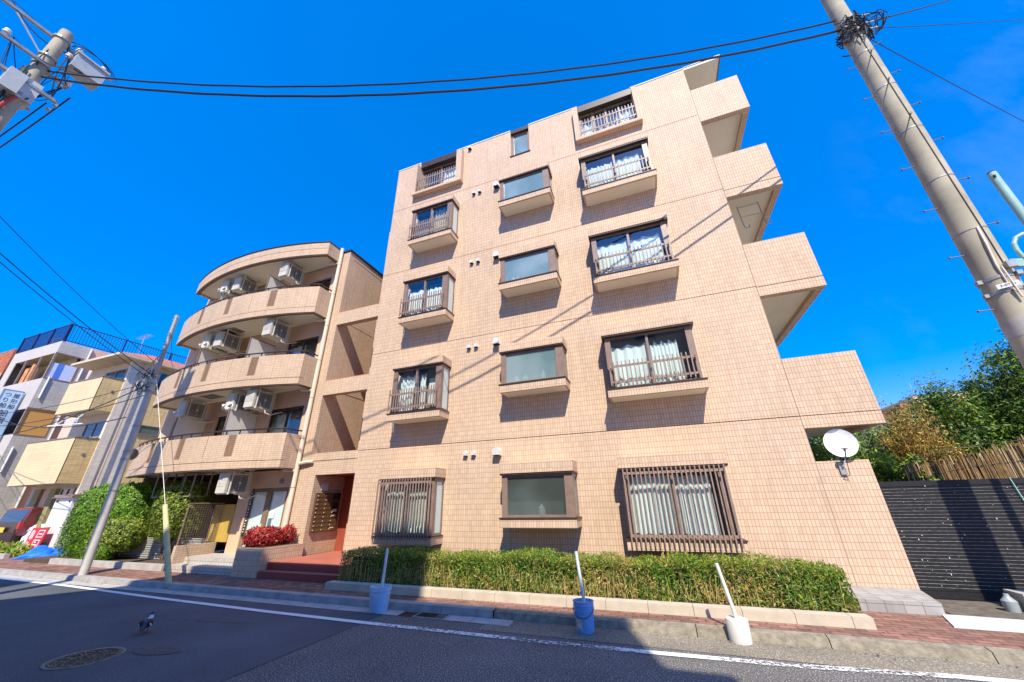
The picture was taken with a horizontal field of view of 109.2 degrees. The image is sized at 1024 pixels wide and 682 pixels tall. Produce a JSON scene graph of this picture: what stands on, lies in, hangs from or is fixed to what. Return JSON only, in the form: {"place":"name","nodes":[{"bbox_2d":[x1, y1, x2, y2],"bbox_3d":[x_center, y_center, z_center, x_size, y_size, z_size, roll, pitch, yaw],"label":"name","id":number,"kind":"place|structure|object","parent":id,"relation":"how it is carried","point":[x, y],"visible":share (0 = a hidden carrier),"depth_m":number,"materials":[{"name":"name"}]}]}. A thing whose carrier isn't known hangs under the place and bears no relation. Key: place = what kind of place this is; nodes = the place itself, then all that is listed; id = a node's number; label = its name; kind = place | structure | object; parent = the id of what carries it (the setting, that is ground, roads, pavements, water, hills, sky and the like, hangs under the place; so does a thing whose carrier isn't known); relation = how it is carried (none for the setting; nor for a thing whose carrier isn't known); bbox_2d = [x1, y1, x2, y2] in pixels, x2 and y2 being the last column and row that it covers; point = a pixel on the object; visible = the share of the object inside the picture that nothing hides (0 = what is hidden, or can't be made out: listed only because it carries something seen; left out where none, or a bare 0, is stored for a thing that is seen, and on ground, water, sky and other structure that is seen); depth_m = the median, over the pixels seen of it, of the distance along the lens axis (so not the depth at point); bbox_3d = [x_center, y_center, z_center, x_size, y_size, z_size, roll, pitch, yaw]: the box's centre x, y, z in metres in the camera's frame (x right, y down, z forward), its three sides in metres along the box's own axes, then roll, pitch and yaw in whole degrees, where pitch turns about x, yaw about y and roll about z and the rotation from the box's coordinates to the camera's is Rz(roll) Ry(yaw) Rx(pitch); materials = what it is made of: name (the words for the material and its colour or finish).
{"place":"outdoors","nodes":[
{"label":"outdoors","id":0,"kind":"place"},
{"bbox_2d":[0,349,21,379],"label":"brick house","id":1,"kind":"structure","parent":0,"point":[6,357],"depth_m":22.97,"materials":[{"name":"paint"}]},
{"bbox_2d":[0,323,186,542],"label":"grey house","id":2,"kind":"structure","parent":0,"point":[44,374],"depth_m":20.72,"materials":[{"name":"white paint"}]},
{"bbox_2d":[0,389,24,440],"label":"signboard","id":3,"kind":"object","parent":2,"relation":"attached to","point":[10,399],"visible":0.98,"depth_m":19.53,"materials":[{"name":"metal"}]},
{"bbox_2d":[14,407,55,437],"bbox_3d":[-25.773,4.423,19.739,0.070,1.470,1.150,-10,-25,18],"label":"window frame","id":4,"kind":"structure","parent":2,"relation":"in","point":[28,408],"depth_m":19.61,"materials":[{"name":"grey metal"}]},
{"bbox_2d":[43,352,83,382],"bbox_3d":[-25.830,1.559,21.002,0.070,1.570,1.150,-10,-25,18],"label":"window frame","id":5,"kind":"structure","parent":2,"relation":"in","point":[57,353],"depth_m":20.87,"materials":[{"name":"grey metal"}]},
{"bbox_2d":[0,579,380,681],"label":"road","id":6,"kind":"structure","parent":0,"point":[217,646],"depth_m":4.97,"materials":[{"name":"grey asphalt"}]},
{"bbox_2d":[0,0,116,131],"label":"utility pole","id":7,"kind":"object","parent":6,"relation":"on","point":[21,88],"visible":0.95,"depth_m":8.32,"materials":[{"name":"metal"}]},
{"bbox_2d":[0,102,46,136],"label":"overhead wire","id":8,"kind":"object","parent":7,"relation":"attached to","point":[23,119],"visible":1,"depth_m":8.43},
{"bbox_2d":[0,97,70,147],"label":"overhead wire","id":9,"kind":"object","parent":7,"relation":"attached to","point":[38,120],"visible":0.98,"depth_m":9.07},
{"bbox_2d":[47,20,834,87],"bbox_3d":[-1.862,-6.000,7.879,17.820,1.318,0.038,-2,-24,2],"label":"overhead wire","id":10,"kind":"object","parent":7,"relation":"attached to","point":[452,79],"visible":0.99,"depth_m":7.67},
{"bbox_2d":[41,29,841,97],"bbox_3d":[-1.863,-5.718,7.734,17.823,1.439,0.048,-2,-24,2],"label":"overhead wire","id":11,"kind":"object","parent":7,"relation":"attached to","point":[493,87],"visible":0.98,"depth_m":7.50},
{"bbox_2d":[40,647,126,669],"bbox_3d":[-4.883,3.624,4.169,0.670,0.010,0.670,-10,-25,18],"label":"manhole cover","id":12,"kind":"object","parent":6,"relation":"on","point":[82,658],"visible":1,"depth_m":4.14,"materials":[{"name":"metal"}]},
{"bbox_2d":[138,611,154,632],"bbox_3d":[-5.025,3.881,5.010,0.135,0.223,0.256,9,-26,-22],"label":"pigeon","id":13,"kind":"object","parent":6,"relation":"on","point":[146,623],"visible":1,"depth_m":4.98,"materials":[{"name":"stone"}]},
{"bbox_2d":[132,646,182,654],"bbox_3d":[-4.225,3.687,4.339,0.636,0.001,0.296,-10,-25,18],"label":"road patch","id":14,"kind":"object","parent":6,"relation":"on","point":[156,650],"visible":1,"depth_m":4.34,"materials":[{"name":"grey asphalt"}]},
{"bbox_2d":[17,579,479,623],"bbox_3d":[-17.890,6.912,11.030,37.400,0.001,0.240,-10,-25,18],"label":"gutter joint","id":15,"kind":"object","parent":6,"relation":"on","point":[407,614],"visible":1,"depth_m":5.87,"materials":[{"name":"grey concrete"}]},
{"bbox_2d":[0,575,513,625],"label":"gutter","id":16,"kind":"object","parent":6,"relation":"on","point":[491,621],"visible":0.98,"depth_m":6.53,"materials":[{"name":"concrete"}]},
{"bbox_2d":[369,548,391,612],"bbox_3d":[-2.123,3.876,5.937,0.346,0.867,0.346,-10,-25,18],"label":"weighted bucket","id":17,"kind":"object","parent":16,"relation":"on","point":[379,598],"visible":1,"depth_m":5.74,"materials":[{"name":"plastic"}]},
{"bbox_2d":[412,612,451,620],"bbox_3d":[-1.191,4.103,5.432,0.530,0.018,0.265,-10,-25,18],"label":"drain grate","id":18,"kind":"object","parent":16,"relation":"on","point":[422,615],"visible":0.98,"depth_m":5.41,"materials":[{"name":"grey metal"}]},
{"bbox_2d":[0,578,1023,681],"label":"road line","id":19,"kind":"object","parent":6,"relation":"on","point":[992,679],"visible":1,"depth_m":4.44,"materials":[{"name":"white paint"}]},
{"bbox_2d":[0,553,1023,648],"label":"sidewalk","id":20,"kind":"structure","parent":0,"point":[929,628],"depth_m":4.89,"materials":[{"name":"brick"}]},
{"bbox_2d":[0,539,56,556],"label":"ground cover","id":21,"kind":"object","parent":20,"relation":"on","point":[12,549],"visible":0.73,"depth_m":13.22,"materials":[{"name":"green plant"}]},
{"bbox_2d":[21,527,50,551],"bbox_3d":[-18.129,7.547,13.820,1.200,0.860,0.160,-10,-25,18],"label":"red sign board","id":22,"kind":"object","parent":20,"relation":"on","point":[36,536],"visible":0.79,"depth_m":13.85,"materials":[{"name":"white paint"}]},
{"bbox_2d":[11,545,62,559],"bbox_3d":[-15.697,7.195,12.492,1.941,0.365,1.277,-5,-24,9],"label":"blue tarp","id":23,"kind":"object","parent":20,"relation":"on","point":[41,550],"visible":0.6,"depth_m":12.20,"materials":[{"name":"blue plastic"}]},
{"bbox_2d":[41,494,92,547],"bbox_3d":[-17.723,7.271,14.612,1.450,2.030,1.100,-10,-25,18],"label":"utility cabinet","id":24,"kind":"object","parent":20,"relation":"on","point":[63,506],"visible":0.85,"depth_m":14.29,"materials":[{"name":"white metal"}]},
{"bbox_2d":[23,555,163,563],"bbox_3d":[-11.852,6.592,10.882,6.900,0.150,1.300,-10,-25,18],"label":"planting bed","id":25,"kind":"object","parent":20,"relation":"on","point":[125,558],"visible":0.17,"depth_m":11.02,"materials":[{"name":"soil"}]},
{"bbox_2d":[54,481,124,557],"bbox_3d":[-13.877,6.043,12.222,2.132,2.508,1.389,-10,-25,18],"label":"cypress bush","id":26,"kind":"object","parent":25,"relation":"on","point":[79,519],"visible":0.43,"depth_m":11.76,"materials":[{"name":"green plant"}]},
{"bbox_2d":[73,541,115,560],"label":"cypress bush","id":27,"kind":"object","parent":25,"relation":"on","point":[102,554],"visible":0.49,"depth_m":10.57,"materials":[{"name":"green plant"}]},
{"bbox_2d":[85,515,149,559],"bbox_3d":[-11.981,5.965,11.016,2.033,1.317,1.016,-10,-25,18],"label":"camellia bush","id":28,"kind":"object","parent":25,"relation":"on","point":[120,535],"visible":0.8,"depth_m":10.73,"materials":[{"name":"green plant"}]},
{"bbox_2d":[92,480,160,557],"bbox_3d":[-12.298,5.676,11.614,2.106,2.337,1.281,-10,-25,18],"label":"cypress bush","id":29,"kind":"object","parent":25,"relation":"on","point":[133,499],"visible":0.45,"depth_m":11.39,"materials":[{"name":"green plant"}]},
{"bbox_2d":[118,503,224,558],"bbox_3d":[-10.598,5.607,10.658,4.340,1.525,0.942,-10,-25,18],"label":"fence","id":30,"kind":"object","parent":25,"relation":"on","point":[144,542],"visible":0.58,"depth_m":10.40,"materials":[{"name":"brown metal"}]},
{"bbox_2d":[143,479,211,560],"bbox_3d":[-9.887,5.265,10.700,1.785,2.262,1.150,-10,-25,18],"label":"camellia bush","id":31,"kind":"object","parent":25,"relation":"on","point":[177,505],"visible":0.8,"depth_m":10.50,"materials":[{"name":"green plant"}]},
{"bbox_2d":[48,558,163,570],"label":"planting kerb","id":32,"kind":"structure","parent":20,"relation":"on","point":[120,565],"depth_m":9.87,"materials":[{"name":"concrete"}]},
{"bbox_2d":[339,579,856,612],"bbox_3d":[0.665,4.316,6.337,8.290,0.090,1.410,-10,-25,18],"label":"planting bed","id":33,"kind":"object","parent":20,"relation":"on","point":[850,611],"depth_m":5.45,"materials":[{"name":"soil"}]},
{"bbox_2d":[337,543,860,613],"bbox_3d":[0.593,3.924,6.260,8.375,0.681,0.971,-10,-25,18],"label":"hedge","id":34,"kind":"object","parent":33,"relation":"on","point":[795,583],"visible":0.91,"depth_m":5.63,"materials":[{"name":"green plant"}]},
{"bbox_2d":[325,580,876,629],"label":"planting kerb","id":35,"kind":"structure","parent":20,"relation":"on","point":[823,618],"depth_m":5.11,"materials":[{"name":"beige concrete"}]},
{"bbox_2d":[820,0,1023,367],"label":"utility pole","id":36,"kind":"object","parent":20,"relation":"on","point":[998,283],"visible":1,"depth_m":5.85,"materials":[{"name":"concrete"}]},
{"bbox_2d":[868,38,1023,121],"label":"overhead wire","id":37,"kind":"object","parent":36,"relation":"attached to","point":[943,78],"visible":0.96,"depth_m":8.56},
{"bbox_2d":[884,19,1023,27],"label":"overhead wire","id":38,"kind":"object","parent":36,"relation":"attached to","point":[948,24],"visible":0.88,"depth_m":9.28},
{"bbox_2d":[878,478,1023,601],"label":"slat fence","id":39,"kind":"object","parent":20,"relation":"on","point":[963,539],"visible":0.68,"depth_m":5.55,"materials":[{"name":"black metal"}]},
{"bbox_2d":[902,434,1023,480],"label":"reed screen","id":40,"kind":"object","parent":20,"relation":"on","point":[999,463],"visible":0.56,"depth_m":6.26,"materials":[{"name":"beige wicker"}]},
{"bbox_2d":[935,599,1023,619],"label":"bare soil","id":41,"kind":"structure","parent":20,"relation":"on","point":[977,608],"depth_m":4.88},
{"bbox_2d":[1000,593,1021,612],"bbox_3d":[6.570,3.454,4.808,0.150,0.200,0.146,-10,-25,18],"label":"plastic jug","id":42,"kind":"object","parent":41,"relation":"on","point":[1009,603],"visible":1,"depth_m":4.77,"materials":[{"name":"white plastic"}]},
{"bbox_2d":[1003,589,1023,610],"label":"pole","id":43,"kind":"object","parent":41,"relation":"on","point":[1017,595],"visible":0.85,"depth_m":4.82,"materials":[{"name":"grey concrete"}]},
{"bbox_2d":[943,614,1023,632],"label":"ramp plate","id":44,"kind":"object","parent":20,"relation":"on","point":[985,623],"visible":1,"depth_m":4.34,"materials":[{"name":"white metal"}]},
{"bbox_2d":[986,170,1023,267],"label":"pipe post","id":45,"kind":"object","parent":20,"relation":"on","point":[1006,193],"visible":0.94,"depth_m":5.34,"materials":[{"name":"white metal"}]},
{"bbox_2d":[0,0,1023,459],"label":"sky","id":46,"kind":"structure","parent":0,"point":[132,198],"materials":[{"name":"blue"}]},
{"bbox_2d":[223,612,988,681],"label":"road","id":47,"kind":"structure","parent":0,"point":[364,652],"depth_m":3.81,"materials":[{"name":"grey asphalt"}]},
{"bbox_2d":[478,621,1023,681],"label":"road edge","id":48,"kind":"object","parent":47,"relation":"on","point":[845,658],"visible":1,"depth_m":3.95,"materials":[{"name":"concrete"}]},
{"bbox_2d":[573,551,594,634],"bbox_3d":[0.934,3.320,4.852,0.284,0.898,0.290,-10,-25,18],"label":"weighted bucket","id":49,"kind":"object","parent":48,"relation":"on","point":[583,610],"visible":1,"depth_m":4.68,"materials":[{"name":"plastic"}]},
{"bbox_2d":[714,563,752,644],"bbox_3d":[2.670,3.151,4.412,0.244,0.790,0.244,-10,-25,18],"label":"weighted bucket","id":50,"kind":"object","parent":48,"relation":"on","point":[738,629],"visible":1,"depth_m":4.25,"materials":[{"name":"plastic"}]},
{"bbox_2d":[343,54,945,615],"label":"apartment building","id":51,"kind":"structure","parent":0,"point":[591,314],"depth_m":8.36,"materials":[{"name":"tile"}]},
{"bbox_2d":[371,467,445,545],"bbox_3d":[-2.354,3.763,8.329,1.550,1.559,0.527,-10,-25,18],"label":"bay window","id":52,"kind":"structure","parent":51,"relation":"in","point":[414,500],"depth_m":8.17,"materials":[{"name":"tile"}]},
{"bbox_2d":[386,355,451,423],"bbox_3d":[-2.398,1.268,9.445,1.550,1.574,0.497,-10,-25,18],"label":"bay window","id":53,"kind":"structure","parent":51,"relation":"in","point":[424,393],"depth_m":9.31,"materials":[{"name":"tile"}]},
{"bbox_2d":[398,265,455,329],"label":"bay window","id":54,"kind":"structure","parent":51,"relation":"in","point":[431,299],"depth_m":10.40,"materials":[{"name":"tile"}]},
{"bbox_2d":[407,194,459,252],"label":"bay window","id":55,"kind":"structure","parent":51,"relation":"in","point":[438,218],"depth_m":11.49,"materials":[{"name":"tile"}]},
{"bbox_2d":[510,125,529,156],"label":"window","id":56,"kind":"structure","parent":51,"relation":"in","point":[520,136],"depth_m":12.22,"materials":[{"name":"blue glass"}]},
{"bbox_2d":[498,160,553,216],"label":"bay window","id":57,"kind":"structure","parent":51,"relation":"in","point":[528,188],"depth_m":10.64,"materials":[{"name":"tile"}]},
{"bbox_2d":[498,239,561,297],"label":"bay window","id":58,"kind":"structure","parent":51,"relation":"in","point":[532,268],"depth_m":9.50,"materials":[{"name":"tile"}]},
{"bbox_2d":[498,335,569,397],"bbox_3d":[0.503,0.609,8.552,1.590,1.194,0.487,-10,-25,18],"label":"bay window","id":59,"kind":"structure","parent":51,"relation":"in","point":[535,366],"depth_m":8.39,"materials":[{"name":"tile"}]},
{"bbox_2d":[499,460,581,527],"bbox_3d":[0.553,3.128,7.442,1.590,1.219,0.487,-10,-25,18],"label":"bay window","id":60,"kind":"structure","parent":51,"relation":"in","point":[542,494],"depth_m":7.28,"materials":[{"name":"tile"}]},
{"bbox_2d":[577,131,656,206],"bbox_3d":[2.811,-4.649,9.881,1.890,1.564,0.497,-10,-25,18],"label":"bay window","id":61,"kind":"structure","parent":51,"relation":"in","point":[621,168],"depth_m":9.76,"materials":[{"name":"tile"}]},
{"bbox_2d":[587,210,678,292],"bbox_3d":[2.861,-2.143,8.776,1.890,1.574,0.497,-10,-25,18],"label":"bay window","id":62,"kind":"structure","parent":51,"relation":"in","point":[636,251],"depth_m":8.67,"materials":[{"name":"tile"}]},
{"bbox_2d":[600,313,708,402],"bbox_3d":[2.911,0.378,7.664,1.890,1.574,0.497,-10,-25,18],"label":"bay window","id":63,"kind":"structure","parent":51,"relation":"in","point":[656,358],"depth_m":7.58,"materials":[{"name":"tile"}]},
{"bbox_2d":[616,451,748,552],"bbox_3d":[2.955,2.872,6.549,1.890,1.559,0.527,-10,-25,18],"label":"bay window","id":64,"kind":"structure","parent":51,"relation":"in","point":[674,502],"depth_m":6.44,"materials":[{"name":"metal"}]},
{"bbox_2d":[823,429,858,478],"bbox_3d":[5.599,1.895,6.167,0.382,0.812,0.378,7,-25,-17],"label":"satellite dish","id":65,"kind":"object","parent":51,"relation":"attached to","point":[838,443],"visible":1,"depth_m":6.25,"materials":[{"name":"metal"}]},
{"bbox_2d":[853,384,965,457],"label":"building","id":66,"kind":"structure","parent":0,"point":[893,405],"depth_m":32.74,"materials":[{"name":"green plant"}]},
{"label":"ground","id":67,"kind":"structure","parent":0,"visible":0},
{"bbox_2d":[0,507,43,541],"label":"parked car","id":68,"kind":"object","parent":67,"relation":"on","point":[14,522],"visible":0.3,"depth_m":16.43,"materials":[{"name":"red metal"}]},
{"bbox_2d":[7,352,184,543],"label":"yellow house","id":69,"kind":"structure","parent":67,"relation":"on","point":[78,459],"depth_m":17.83,"materials":[{"name":"white"}]},
{"bbox_2d":[10,488,60,543],"bbox_3d":[-22.160,8.179,16.930,1.900,2.400,0.150,-10,-25,18],"label":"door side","id":70,"kind":"structure","parent":69,"relation":"in","point":[48,505],"depth_m":16.94,"materials":[{"name":"beige"}]},
{"bbox_2d":[81,421,104,437],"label":"window","id":71,"kind":"structure","parent":69,"relation":"in","point":[94,430],"depth_m":18.04,"materials":[{"name":"glass"}]},
{"bbox_2d":[106,368,128,378],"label":"window","id":72,"kind":"structure","parent":69,"relation":"in","point":[121,374],"depth_m":19.19,"materials":[{"name":"glass"}]},
{"bbox_2d":[138,425,161,436],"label":"window","id":73,"kind":"structure","parent":69,"relation":"in","point":[146,430],"depth_m":19.18,"materials":[{"name":"clear glass"}]},
{"bbox_2d":[154,372,170,391],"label":"window","id":74,"kind":"structure","parent":69,"relation":"in","point":[162,375],"depth_m":19.94,"materials":[{"name":"glass"}]},
{"bbox_2d":[77,315,179,574],"bbox_3d":[-10.909,2.465,10.277,0.890,7.328,0.509,-10,-25,18],"label":"steel pole","id":75,"kind":"object","parent":67,"relation":"on","point":[93,545],"visible":0.97,"depth_m":9.99,"materials":[{"name":"grey metal"}]},
{"bbox_2d":[0,417,126,427],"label":"overhead wire","id":76,"kind":"object","parent":75,"relation":"attached to","point":[65,427],"visible":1,"depth_m":12.05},
{"bbox_2d":[0,384,147,435],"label":"overhead wire","id":77,"kind":"object","parent":75,"relation":"attached to","point":[76,414],"visible":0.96,"depth_m":12.07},
{"bbox_2d":[0,262,149,378],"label":"overhead wire","id":78,"kind":"object","parent":75,"relation":"attached to","point":[70,319],"visible":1,"depth_m":8.84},
{"bbox_2d":[0,253,151,374],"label":"overhead wire","id":79,"kind":"object","parent":75,"relation":"attached to","point":[70,312],"visible":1,"depth_m":8.83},
{"bbox_2d":[0,216,156,363],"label":"overhead wire","id":80,"kind":"object","parent":75,"relation":"attached to","point":[70,286],"visible":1,"depth_m":8.88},
{"bbox_2d":[156,378,171,582],"bbox_3d":[-8.969,3.183,9.298,3.647,5.204,0.113,-10,-25,18],"label":"guy wire","id":81,"kind":"object","parent":75,"relation":"attached to","point":[167,556],"visible":0.84,"depth_m":8.24,"materials":[{"name":"yellow plastic"}]},
{"bbox_2d":[0,568,495,618],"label":"kerb","id":82,"kind":"structure","parent":67,"relation":"on","point":[446,608],"depth_m":6.70,"materials":[{"name":"concrete"}]},
{"bbox_2d":[119,241,382,582],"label":"apartment building","id":83,"kind":"structure","parent":67,"relation":"on","point":[298,451],"depth_m":11.28,"materials":[{"name":"tile"}]},
{"bbox_2d":[173,398,213,423],"bbox_3d":[-10.523,2.349,12.077,0.643,0.802,0.963,-10,-25,18],"label":"air conditioner","id":84,"kind":"object","parent":83,"relation":"attached to","point":[195,410],"visible":0.97,"depth_m":11.95,"materials":[{"name":"white plastic"}]},
{"bbox_2d":[198,332,234,356],"bbox_3d":[-10.500,0.170,13.011,0.643,0.802,0.963,-10,-25,18],"label":"air conditioner","id":85,"kind":"object","parent":83,"relation":"attached to","point":[208,342],"visible":0.71,"depth_m":12.76,"materials":[{"name":"white metal"}]},
{"bbox_2d":[213,329,244,353],"bbox_3d":[-9.900,0.092,12.863,0.643,0.802,0.854,-10,-25,18],"label":"air conditioner","id":86,"kind":"object","parent":83,"relation":"hanging from","point":[227,341],"visible":0.99,"depth_m":12.69,"materials":[{"name":"white metal"}]},
{"bbox_2d":[218,278,241,297],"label":"air conditioner","id":87,"kind":"object","parent":83,"relation":"attached to","point":[225,288],"visible":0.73,"depth_m":13.66,"materials":[{"name":"white plastic"}]},
{"bbox_2d":[215,470,258,499],"bbox_3d":[-7.689,4.045,10.251,0.643,0.802,0.854,-10,-25,18],"label":"air conditioner","id":88,"kind":"object","parent":83,"relation":"attached to","point":[234,483],"visible":0.94,"depth_m":10.07,"materials":[{"name":"white plastic"}]},
{"bbox_2d":[222,390,262,417],"bbox_3d":[-8.378,1.989,11.358,0.643,0.802,0.963,-10,-25,18],"label":"air conditioner","id":89,"kind":"object","parent":83,"relation":"attached to","point":[235,401],"visible":0.77,"depth_m":11.13,"materials":[{"name":"white plastic"}]},
{"bbox_2d":[231,275,260,294],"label":"air conditioner","id":90,"kind":"object","parent":83,"relation":"hanging from","point":[241,284],"visible":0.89,"depth_m":13.56,"materials":[{"name":"white plastic"}]},
{"bbox_2d":[243,387,281,415],"bbox_3d":[-7.582,1.879,11.144,0.643,0.802,0.854,-10,-25,18],"label":"air conditioner","id":91,"kind":"object","parent":83,"relation":"hanging from","point":[259,400],"visible":0.99,"depth_m":10.96,"materials":[{"name":"white plastic"}]},
{"bbox_2d":[238,487,288,547],"bbox_3d":[-6.870,4.941,10.053,1.470,1.640,0.139,-10,-25,18],"label":"shop door","id":92,"kind":"structure","parent":83,"relation":"in","point":[265,509],"depth_m":10.20,"materials":[{"name":"white glass"}]},
{"bbox_2d":[242,524,298,546],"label":"red bush","id":93,"kind":"object","parent":83,"relation":"in","point":[257,536],"visible":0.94,"depth_m":8.73,"materials":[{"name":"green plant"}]},
{"bbox_2d":[261,317,296,343],"bbox_3d":[-7.719,-0.273,12.132,0.643,0.802,0.854,-10,-25,18],"label":"air conditioner","id":94,"kind":"object","parent":83,"relation":"hanging from","point":[276,331],"visible":1,"depth_m":11.96,"materials":[{"name":"white plastic"}]},
{"bbox_2d":[267,406,303,433],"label":"window","id":95,"kind":"structure","parent":83,"relation":"in","point":[289,419],"depth_m":11.53,"materials":[{"name":"blue glass"}]},
{"bbox_2d":[278,261,309,285],"bbox_3d":[-7.760,-2.332,13.039,0.643,0.802,0.854,-10,-25,18],"label":"air conditioner","id":96,"kind":"object","parent":83,"relation":"hanging from","point":[290,273],"visible":0.97,"depth_m":12.86,"materials":[{"name":"white metal"}]},
{"bbox_2d":[287,336,318,357],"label":"window","id":97,"kind":"structure","parent":83,"relation":"in","point":[311,348],"depth_m":12.50,"materials":[{"name":"black glass"}]},
{"bbox_2d":[308,493,340,532],"bbox_3d":[-5.106,4.696,9.998,0.079,0.960,0.860,-10,-25,18],"label":"mailbox panel","id":98,"kind":"object","parent":83,"relation":"attached to","point":[324,516],"visible":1,"depth_m":9.94,"materials":[{"name":"brown metal"}]},
{"bbox_2d":[494,608,1023,665],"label":"kerb","id":99,"kind":"structure","parent":67,"relation":"on","point":[988,654],"depth_m":4.13,"materials":[{"name":"grey concrete"}]},
{"bbox_2d":[807,416,911,481],"bbox_3d":[8.115,3.196,8.458,3.554,3.781,2.372,-10,-25,18],"label":"shrub","id":100,"kind":"object","parent":67,"relation":"on","point":[820,452],"visible":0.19,"depth_m":8.29,"materials":[{"name":"green plant"}]},
{"bbox_2d":[871,450,943,481],"bbox_3d":[7.323,3.122,6.466,1.166,2.347,0.986,-10,-25,18],"label":"shrub","id":101,"kind":"object","parent":67,"relation":"on","point":[887,472],"visible":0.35,"depth_m":6.82,"materials":[{"name":"green plant"}]},
{"bbox_2d":[875,392,973,467],"bbox_3d":[8.399,2.737,7.193,1.212,3.598,1.291,11,-27,-26],"label":"bare shrub","id":102,"kind":"object","parent":67,"relation":"on","point":[924,447],"visible":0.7,"depth_m":7.47,"materials":[{"name":"brown plant"}]},
{"bbox_2d":[871,377,1023,465],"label":"evergreen tree","id":103,"kind":"object","parent":67,"relation":"on","point":[969,424],"visible":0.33,"depth_m":7.94,"materials":[{"name":"green plant"}]},
{"bbox_2d":[897,364,1023,448],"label":"evergreen tree","id":104,"kind":"object","parent":67,"relation":"on","point":[966,387],"visible":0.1,"depth_m":9.02,"materials":[{"name":"green plant"}]},
{"bbox_2d":[951,328,1023,439],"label":"evergreen tree","id":105,"kind":"object","parent":67,"relation":"on","point":[1006,383],"visible":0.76,"depth_m":7.95,"materials":[{"name":"green plant"}]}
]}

